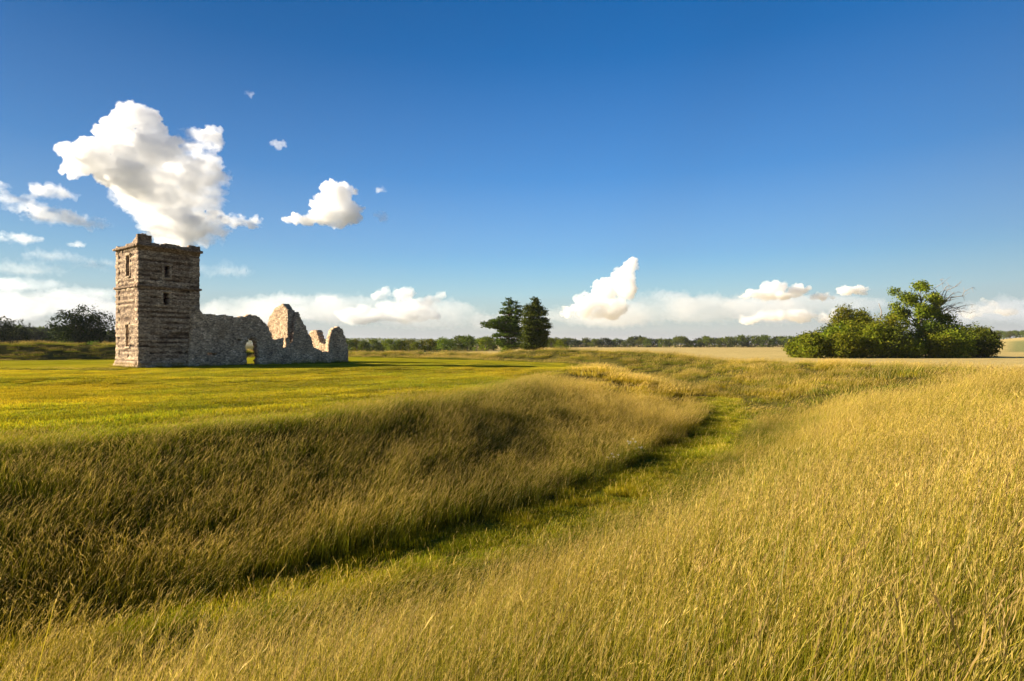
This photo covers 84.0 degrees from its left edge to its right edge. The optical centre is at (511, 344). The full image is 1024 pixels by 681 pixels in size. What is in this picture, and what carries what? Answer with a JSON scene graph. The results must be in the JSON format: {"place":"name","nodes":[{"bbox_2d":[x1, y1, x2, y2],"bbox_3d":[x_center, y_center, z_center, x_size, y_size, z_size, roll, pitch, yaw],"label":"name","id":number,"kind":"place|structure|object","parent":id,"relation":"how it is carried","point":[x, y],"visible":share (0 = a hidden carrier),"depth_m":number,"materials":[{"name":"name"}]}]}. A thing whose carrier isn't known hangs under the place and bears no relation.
{"place":"outdoors","nodes":[
{"label":"outdoors","id":0,"kind":"place"},
{"bbox_2d":[0,357,583,448],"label":"lawn","id":1,"kind":"structure","parent":0,"point":[23,364],"depth_m":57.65,"materials":[{"name":"plant"}]},
{"bbox_2d":[112,233,347,367],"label":"ruined church","id":2,"kind":"structure","parent":1,"relation":"on","point":[161,317],"depth_m":50.87,"materials":[{"name":"stone"}]},
{"bbox_2d":[1,395,754,656],"bbox_3d":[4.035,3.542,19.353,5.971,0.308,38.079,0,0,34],"label":"path","id":3,"kind":"structure","parent":0,"point":[490,525],"depth_m":10.47,"materials":[{"name":"plant"}]},
{"bbox_2d":[0,343,1023,680],"bbox_3d":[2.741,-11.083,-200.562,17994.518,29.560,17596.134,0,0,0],"label":"ground","id":4,"kind":"structure","parent":0,"point":[86,355],"depth_m":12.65,"materials":[{"name":"green plant"}]},
{"bbox_2d":[0,316,40,343],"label":"oak tree","id":5,"kind":"object","parent":4,"relation":"on","point":[7,337],"visible":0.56,"depth_m":124.97,"materials":[{"name":"green plant"}]},
{"bbox_2d":[30,330,53,342],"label":"tree","id":6,"kind":"object","parent":4,"relation":"on","point":[38,336],"visible":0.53,"depth_m":225.44,"materials":[{"name":"green plant"}]},
{"bbox_2d":[40,331,55,342],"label":"tree","id":7,"kind":"object","parent":4,"relation":"on","point":[53,340],"visible":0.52,"depth_m":228.02,"materials":[{"name":"green plant"}]},
{"bbox_2d":[41,304,115,344],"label":"oak tree","id":8,"kind":"object","parent":4,"relation":"on","point":[79,324],"visible":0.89,"depth_m":109.97,"materials":[{"name":"green plant"}]},
{"bbox_2d":[87,340,99,344],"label":"bush","id":9,"kind":"object","parent":4,"relation":"on","point":[92,342],"visible":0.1,"depth_m":105.83,"materials":[{"name":"green plant"}]},
{"bbox_2d":[103,333,115,343],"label":"tree","id":10,"kind":"object","parent":4,"relation":"on","point":[110,338],"visible":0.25,"depth_m":234.22,"materials":[{"name":"green plant"}]},
{"bbox_2d":[246,337,527,343],"bbox_3d":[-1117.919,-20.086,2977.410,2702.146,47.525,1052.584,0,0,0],"label":"woods","id":11,"kind":"object","parent":4,"relation":"on","point":[358,339],"visible":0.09,"depth_m":3158.71,"materials":[{"name":"green plant"}]},
{"bbox_2d":[0,410,1023,680],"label":"foreground grass","id":12,"kind":"structure","parent":4,"relation":"on","point":[502,660],"depth_m":3.32,"materials":[{"name":"yellow plant"}]},
{"bbox_2d":[0,340,1023,427],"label":"bank grass","id":13,"kind":"structure","parent":4,"relation":"on","point":[665,386],"depth_m":39.13,"materials":[{"name":"yellow plant"}]},
{"bbox_2d":[606,454,620,467],"bbox_3d":[2.894,3.358,16.323,0.537,0.445,0.615,0,0,31],"label":"flowering weed","id":14,"kind":"object","parent":4,"relation":"on","point":[613,457],"visible":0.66,"depth_m":16.34,"materials":[{"name":"green plant"}]},
{"bbox_2d":[627,438,643,456],"bbox_3d":[3.696,3.216,17.228,0.478,0.720,0.528,0,0,45],"label":"flowering weed","id":15,"kind":"object","parent":4,"relation":"on","point":[632,446],"visible":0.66,"depth_m":17.23,"materials":[{"name":"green plant"}]},
{"bbox_2d":[0,0,1023,344],"label":"sky","id":16,"kind":"structure","parent":0,"point":[653,169],"materials":[{"name":"blue"}]},
{"bbox_2d":[347,337,1023,372],"bbox_3d":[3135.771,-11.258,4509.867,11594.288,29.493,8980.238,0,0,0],"label":"field","id":17,"kind":"structure","parent":0,"point":[1012,349],"depth_m":145.27,"materials":[{"name":"beige plant"}]},
{"bbox_2d":[346,338,355,351],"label":"tree","id":18,"kind":"object","parent":17,"relation":"on","point":[349,343],"visible":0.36,"depth_m":209.28,"materials":[{"name":"green plant"}]},
{"bbox_2d":[351,338,361,351],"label":"tree","id":19,"kind":"object","parent":17,"relation":"on","point":[356,343],"visible":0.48,"depth_m":220.96,"materials":[{"name":"green plant"}]},
{"bbox_2d":[357,340,371,351],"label":"tree","id":20,"kind":"object","parent":17,"relation":"on","point":[364,344],"visible":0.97,"depth_m":213.42,"materials":[{"name":"green plant"}]},
{"bbox_2d":[364,338,383,350],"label":"tree","id":21,"kind":"object","parent":17,"relation":"on","point":[373,343],"visible":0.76,"depth_m":223.30,"materials":[{"name":"green plant"}]},
{"bbox_2d":[376,342,386,351],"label":"tree","id":22,"kind":"object","parent":17,"relation":"on","point":[383,348],"visible":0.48,"depth_m":224.48,"materials":[{"name":"green plant"}]},
{"bbox_2d":[381,339,396,351],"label":"tree","id":23,"kind":"object","parent":17,"relation":"on","point":[390,345],"visible":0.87,"depth_m":201.66,"materials":[{"name":"green plant"}]},
{"bbox_2d":[395,339,406,351],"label":"tree","id":24,"kind":"object","parent":17,"relation":"on","point":[399,344],"visible":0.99,"depth_m":199.89,"materials":[{"name":"green plant"}]},
{"bbox_2d":[401,339,414,351],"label":"tree","id":25,"kind":"object","parent":17,"relation":"on","point":[410,342],"visible":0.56,"depth_m":233.31,"materials":[{"name":"green plant"}]},
{"bbox_2d":[409,341,424,351],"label":"tree","id":26,"kind":"object","parent":17,"relation":"on","point":[415,344],"visible":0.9,"depth_m":209.63,"materials":[{"name":"green plant"}]},
{"bbox_2d":[419,338,436,351],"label":"tree","id":27,"kind":"object","parent":17,"relation":"on","point":[430,342],"visible":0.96,"depth_m":208.99,"materials":[{"name":"green plant"}]},
{"bbox_2d":[435,336,456,351],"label":"tree","id":28,"kind":"object","parent":17,"relation":"on","point":[444,342],"visible":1,"depth_m":217.88,"materials":[{"name":"green plant"}]},
{"bbox_2d":[450,335,465,350],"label":"tree","id":29,"kind":"object","parent":17,"relation":"on","point":[456,340],"visible":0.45,"depth_m":232.84,"materials":[{"name":"green plant"}]},
{"bbox_2d":[457,334,475,350],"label":"tree","id":30,"kind":"object","parent":17,"relation":"on","point":[469,339],"visible":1,"depth_m":218.42,"materials":[{"name":"green plant"}]},
{"bbox_2d":[471,338,483,350],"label":"tree","id":31,"kind":"object","parent":17,"relation":"on","point":[477,343],"visible":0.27,"depth_m":225.24,"materials":[{"name":"green plant"}]},
{"bbox_2d":[475,335,493,350],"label":"tree","id":32,"kind":"object","parent":17,"relation":"on","point":[485,341],"visible":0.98,"depth_m":204.87,"materials":[{"name":"green plant"}]},
{"bbox_2d":[483,336,498,350],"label":"tree","id":33,"kind":"object","parent":17,"relation":"on","point":[493,347],"visible":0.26,"depth_m":224.55,"materials":[{"name":"green plant"}]},
{"bbox_2d":[480,297,526,349],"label":"pine tree","id":34,"kind":"object","parent":17,"relation":"on","point":[506,326],"visible":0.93,"depth_m":124.32,"materials":[{"name":"green plant"}]},
{"bbox_2d":[498,346,513,353],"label":"bush","id":35,"kind":"object","parent":17,"relation":"on","point":[506,349],"visible":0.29,"depth_m":118.09,"materials":[{"name":"green plant"}]},
{"bbox_2d":[517,296,553,350],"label":"pine tree","id":36,"kind":"object","parent":17,"relation":"on","point":[534,333],"visible":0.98,"depth_m":114.39,"materials":[{"name":"green plant"}]},
{"bbox_2d":[546,337,557,347],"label":"tree","id":37,"kind":"object","parent":17,"relation":"on","point":[551,341],"visible":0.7,"depth_m":234.62,"materials":[{"name":"green plant"}]},
{"bbox_2d":[554,339,567,347],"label":"tree","id":38,"kind":"object","parent":17,"relation":"on","point":[561,342],"visible":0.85,"depth_m":220.34,"materials":[{"name":"green plant"}]},
{"bbox_2d":[553,345,571,349],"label":"bush","id":39,"kind":"object","parent":17,"relation":"on","point":[564,347],"visible":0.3,"depth_m":195.00,"materials":[{"name":"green plant"}]},
{"bbox_2d":[569,339,582,346],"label":"tree","id":40,"kind":"object","parent":17,"relation":"on","point":[576,342],"visible":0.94,"depth_m":497.26,"materials":[{"name":"green plant"}]},
{"bbox_2d":[580,337,589,346],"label":"tree","id":41,"kind":"object","parent":17,"relation":"on","point":[584,340],"visible":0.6,"depth_m":531.31,"materials":[{"name":"green plant"}]},
{"bbox_2d":[587,338,600,346],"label":"tree","id":42,"kind":"object","parent":17,"relation":"on","point":[593,342],"visible":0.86,"depth_m":508.57,"materials":[{"name":"green plant"}]},
{"bbox_2d":[595,338,615,346],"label":"tree","id":43,"kind":"object","parent":17,"relation":"on","point":[606,340],"visible":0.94,"depth_m":503.16,"materials":[{"name":"green plant"}]},
{"bbox_2d":[611,338,620,346],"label":"tree","id":44,"kind":"object","parent":17,"relation":"on","point":[615,340],"visible":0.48,"depth_m":548.66,"materials":[{"name":"green plant"}]},
{"bbox_2d":[616,339,625,346],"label":"tree","id":45,"kind":"object","parent":17,"relation":"on","point":[620,341],"visible":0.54,"depth_m":545.96,"materials":[{"name":"green plant"}]},
{"bbox_2d":[621,339,635,346],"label":"tree","id":46,"kind":"object","parent":17,"relation":"on","point":[624,342],"visible":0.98,"depth_m":512.36,"materials":[{"name":"green plant"}]},
{"bbox_2d":[628,337,638,346],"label":"tree","id":47,"kind":"object","parent":17,"relation":"on","point":[632,338],"visible":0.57,"depth_m":552.46,"materials":[{"name":"green plant"}]},
{"bbox_2d":[631,335,644,346],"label":"tree","id":48,"kind":"object","parent":17,"relation":"on","point":[637,337],"visible":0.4,"depth_m":557.98,"materials":[{"name":"green plant"}]},
{"bbox_2d":[634,337,652,346],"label":"tree","id":49,"kind":"object","parent":17,"relation":"on","point":[640,340],"visible":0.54,"depth_m":541.46,"materials":[{"name":"green plant"}]},
{"bbox_2d":[643,338,652,346],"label":"tree","id":50,"kind":"object","parent":17,"relation":"on","point":[647,341],"visible":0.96,"depth_m":516.46,"materials":[{"name":"green plant"}]},
{"bbox_2d":[646,339,658,346],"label":"tree","id":51,"kind":"object","parent":17,"relation":"on","point":[654,341],"visible":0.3,"depth_m":544.92,"materials":[{"name":"green plant"}]},
{"bbox_2d":[657,338,671,346],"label":"tree","id":52,"kind":"object","parent":17,"relation":"on","point":[661,343],"visible":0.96,"depth_m":504.31,"materials":[{"name":"green plant"}]},
{"bbox_2d":[669,335,689,346],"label":"tree","id":53,"kind":"object","parent":17,"relation":"on","point":[680,340],"visible":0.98,"depth_m":503.97,"materials":[{"name":"green plant"}]},
{"bbox_2d":[686,340,702,346],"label":"tree","id":54,"kind":"object","parent":17,"relation":"on","point":[694,342],"visible":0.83,"depth_m":501.45,"materials":[{"name":"green plant"}]},
{"bbox_2d":[697,336,711,346],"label":"tree","id":55,"kind":"object","parent":17,"relation":"on","point":[700,342],"visible":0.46,"depth_m":506.76,"materials":[{"name":"green plant"}]},
{"bbox_2d":[702,336,716,346],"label":"tree","id":56,"kind":"object","parent":17,"relation":"on","point":[707,340],"visible":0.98,"depth_m":497.94,"materials":[{"name":"green plant"}]},
{"bbox_2d":[716,336,737,346],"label":"tree","id":57,"kind":"object","parent":17,"relation":"on","point":[727,339],"visible":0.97,"depth_m":495.63,"materials":[{"name":"green plant"}]},
{"bbox_2d":[729,336,741,346],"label":"tree","id":58,"kind":"object","parent":17,"relation":"on","point":[733,342],"visible":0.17,"depth_m":538.25,"materials":[{"name":"green plant"}]},
{"bbox_2d":[735,334,747,346],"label":"tree","id":59,"kind":"object","parent":17,"relation":"on","point":[741,340],"visible":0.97,"depth_m":500.84,"materials":[{"name":"green plant"}]},
{"bbox_2d":[745,335,763,346],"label":"tree","id":60,"kind":"object","parent":17,"relation":"on","point":[753,340],"visible":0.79,"depth_m":499.84,"materials":[{"name":"green plant"}]},
{"bbox_2d":[759,334,775,346],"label":"tree","id":61,"kind":"object","parent":17,"relation":"on","point":[769,340],"visible":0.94,"depth_m":509.03,"materials":[{"name":"green plant"}]},
{"bbox_2d":[776,335,787,346],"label":"tree","id":62,"kind":"object","parent":17,"relation":"on","point":[780,338],"visible":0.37,"depth_m":539.13,"materials":[{"name":"green plant"}]},
{"bbox_2d":[778,336,794,346],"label":"tree","id":63,"kind":"object","parent":17,"relation":"on","point":[785,339],"visible":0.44,"depth_m":501.84,"materials":[{"name":"green plant"}]},
{"bbox_2d":[781,331,808,357],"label":"hawthorn bush","id":64,"kind":"object","parent":17,"relation":"on","point":[791,346],"visible":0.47,"depth_m":100.35,"materials":[{"name":"green plant"}]},
{"bbox_2d":[792,333,831,357],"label":"hawthorn bush","id":65,"kind":"object","parent":17,"relation":"on","point":[811,345],"visible":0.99,"depth_m":96.98,"materials":[{"name":"green plant"}]},
{"bbox_2d":[801,330,822,356],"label":"hawthorn bush","id":66,"kind":"object","parent":17,"relation":"on","point":[818,332],"visible":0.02,"depth_m":103.39,"materials":[{"name":"green plant"}]},
{"bbox_2d":[816,322,833,355],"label":"hawthorn bush","id":67,"kind":"object","parent":17,"relation":"on","point":[828,325],"visible":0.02,"depth_m":109.09,"materials":[{"name":"green plant"}]},
{"bbox_2d":[820,321,848,357],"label":"hawthorn bush","id":68,"kind":"object","parent":17,"relation":"on","point":[831,331],"visible":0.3,"depth_m":99.21,"materials":[{"name":"green plant"}]},
{"bbox_2d":[823,302,859,332],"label":"round tree","id":69,"kind":"object","parent":17,"relation":"on","point":[841,313],"visible":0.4,"depth_m":110.99,"materials":[{"name":"green plant"}]},
{"bbox_2d":[825,330,866,358],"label":"hawthorn bush","id":70,"kind":"object","parent":17,"relation":"on","point":[847,344],"visible":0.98,"depth_m":95.73,"materials":[{"name":"green plant"}]},
{"bbox_2d":[843,318,870,356],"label":"hawthorn bush","id":71,"kind":"object","parent":17,"relation":"on","point":[856,328],"visible":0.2,"depth_m":102.09,"materials":[{"name":"green plant"}]},
{"bbox_2d":[852,307,869,323],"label":"round tree","id":72,"kind":"object","parent":17,"relation":"on","point":[862,312],"visible":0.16,"depth_m":113.84,"materials":[{"name":"green plant"}]},
{"bbox_2d":[850,311,876,355],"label":"hawthorn bush","id":73,"kind":"object","parent":17,"relation":"on","point":[865,317],"visible":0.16,"depth_m":109.31,"materials":[{"name":"green plant"}]},
{"bbox_2d":[852,320,899,357],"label":"hawthorn bush","id":74,"kind":"object","parent":17,"relation":"on","point":[868,333],"visible":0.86,"depth_m":96.56,"materials":[{"name":"green plant"}]},
{"bbox_2d":[864,312,903,355],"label":"hawthorn bush","id":75,"kind":"object","parent":17,"relation":"on","point":[892,321],"visible":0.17,"depth_m":103.14,"materials":[{"name":"green plant"}]},
{"bbox_2d":[871,324,917,357],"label":"hawthorn bush","id":76,"kind":"object","parent":17,"relation":"on","point":[896,337],"visible":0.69,"depth_m":95.73,"materials":[{"name":"green plant"}]},
{"bbox_2d":[882,310,921,356],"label":"hawthorn bush","id":77,"kind":"object","parent":17,"relation":"on","point":[906,322],"visible":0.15,"depth_m":105.39,"materials":[{"name":"green plant"}]},
{"bbox_2d":[895,336,927,357],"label":"hawthorn bush","id":78,"kind":"object","parent":17,"relation":"on","point":[917,350],"visible":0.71,"depth_m":95.71,"materials":[{"name":"green plant"}]},
{"bbox_2d":[905,313,950,356],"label":"hawthorn bush","id":79,"kind":"object","parent":17,"relation":"on","point":[939,320],"visible":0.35,"depth_m":103.82,"materials":[{"name":"green plant"}]},
{"bbox_2d":[883,279,975,356],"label":"ragged tree","id":80,"kind":"object","parent":17,"relation":"on","point":[935,300],"visible":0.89,"depth_m":105.04,"materials":[{"name":"green plant"}]},
{"bbox_2d":[912,319,962,356],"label":"hawthorn bush","id":81,"kind":"object","parent":17,"relation":"on","point":[942,326],"visible":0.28,"depth_m":103.07,"materials":[{"name":"green plant"}]},
{"bbox_2d":[923,332,957,357],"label":"hawthorn bush","id":82,"kind":"object","parent":17,"relation":"on","point":[939,346],"visible":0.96,"depth_m":96.12,"materials":[{"name":"green plant"}]},
{"bbox_2d":[933,320,966,355],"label":"hawthorn bush","id":83,"kind":"object","parent":17,"relation":"on","point":[954,322],"visible":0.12,"depth_m":103.14,"materials":[{"name":"green plant"}]},
{"bbox_2d":[942,328,980,357],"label":"hawthorn bush","id":84,"kind":"object","parent":17,"relation":"on","point":[960,340],"visible":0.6,"depth_m":96.65,"materials":[{"name":"green plant"}]},
{"bbox_2d":[959,321,986,357],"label":"hawthorn bush","id":85,"kind":"object","parent":17,"relation":"on","point":[967,330],"visible":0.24,"depth_m":100.14,"materials":[{"name":"green plant"}]},
{"bbox_2d":[967,325,1005,357],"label":"hawthorn bush","id":86,"kind":"object","parent":17,"relation":"on","point":[992,343],"visible":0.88,"depth_m":98.10,"materials":[{"name":"green plant"}]},
{"bbox_2d":[1004,331,1015,337],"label":"tree","id":87,"kind":"object","parent":17,"relation":"on","point":[1008,334],"visible":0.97,"depth_m":698.30,"materials":[{"name":"green plant"}]},
{"bbox_2d":[1011,330,1020,337],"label":"tree","id":88,"kind":"object","parent":17,"relation":"on","point":[1016,332],"visible":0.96,"depth_m":691.71,"materials":[{"name":"green plant"}]},
{"bbox_2d":[789,545,858,609],"bbox_3d":[2.562,1.955,4.612,0.550,0.630,0.400,0,0,-18],"label":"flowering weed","id":89,"kind":"object","parent":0,"point":[829,568],"visible":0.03,"depth_m":4.67,"materials":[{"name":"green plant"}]}
]}

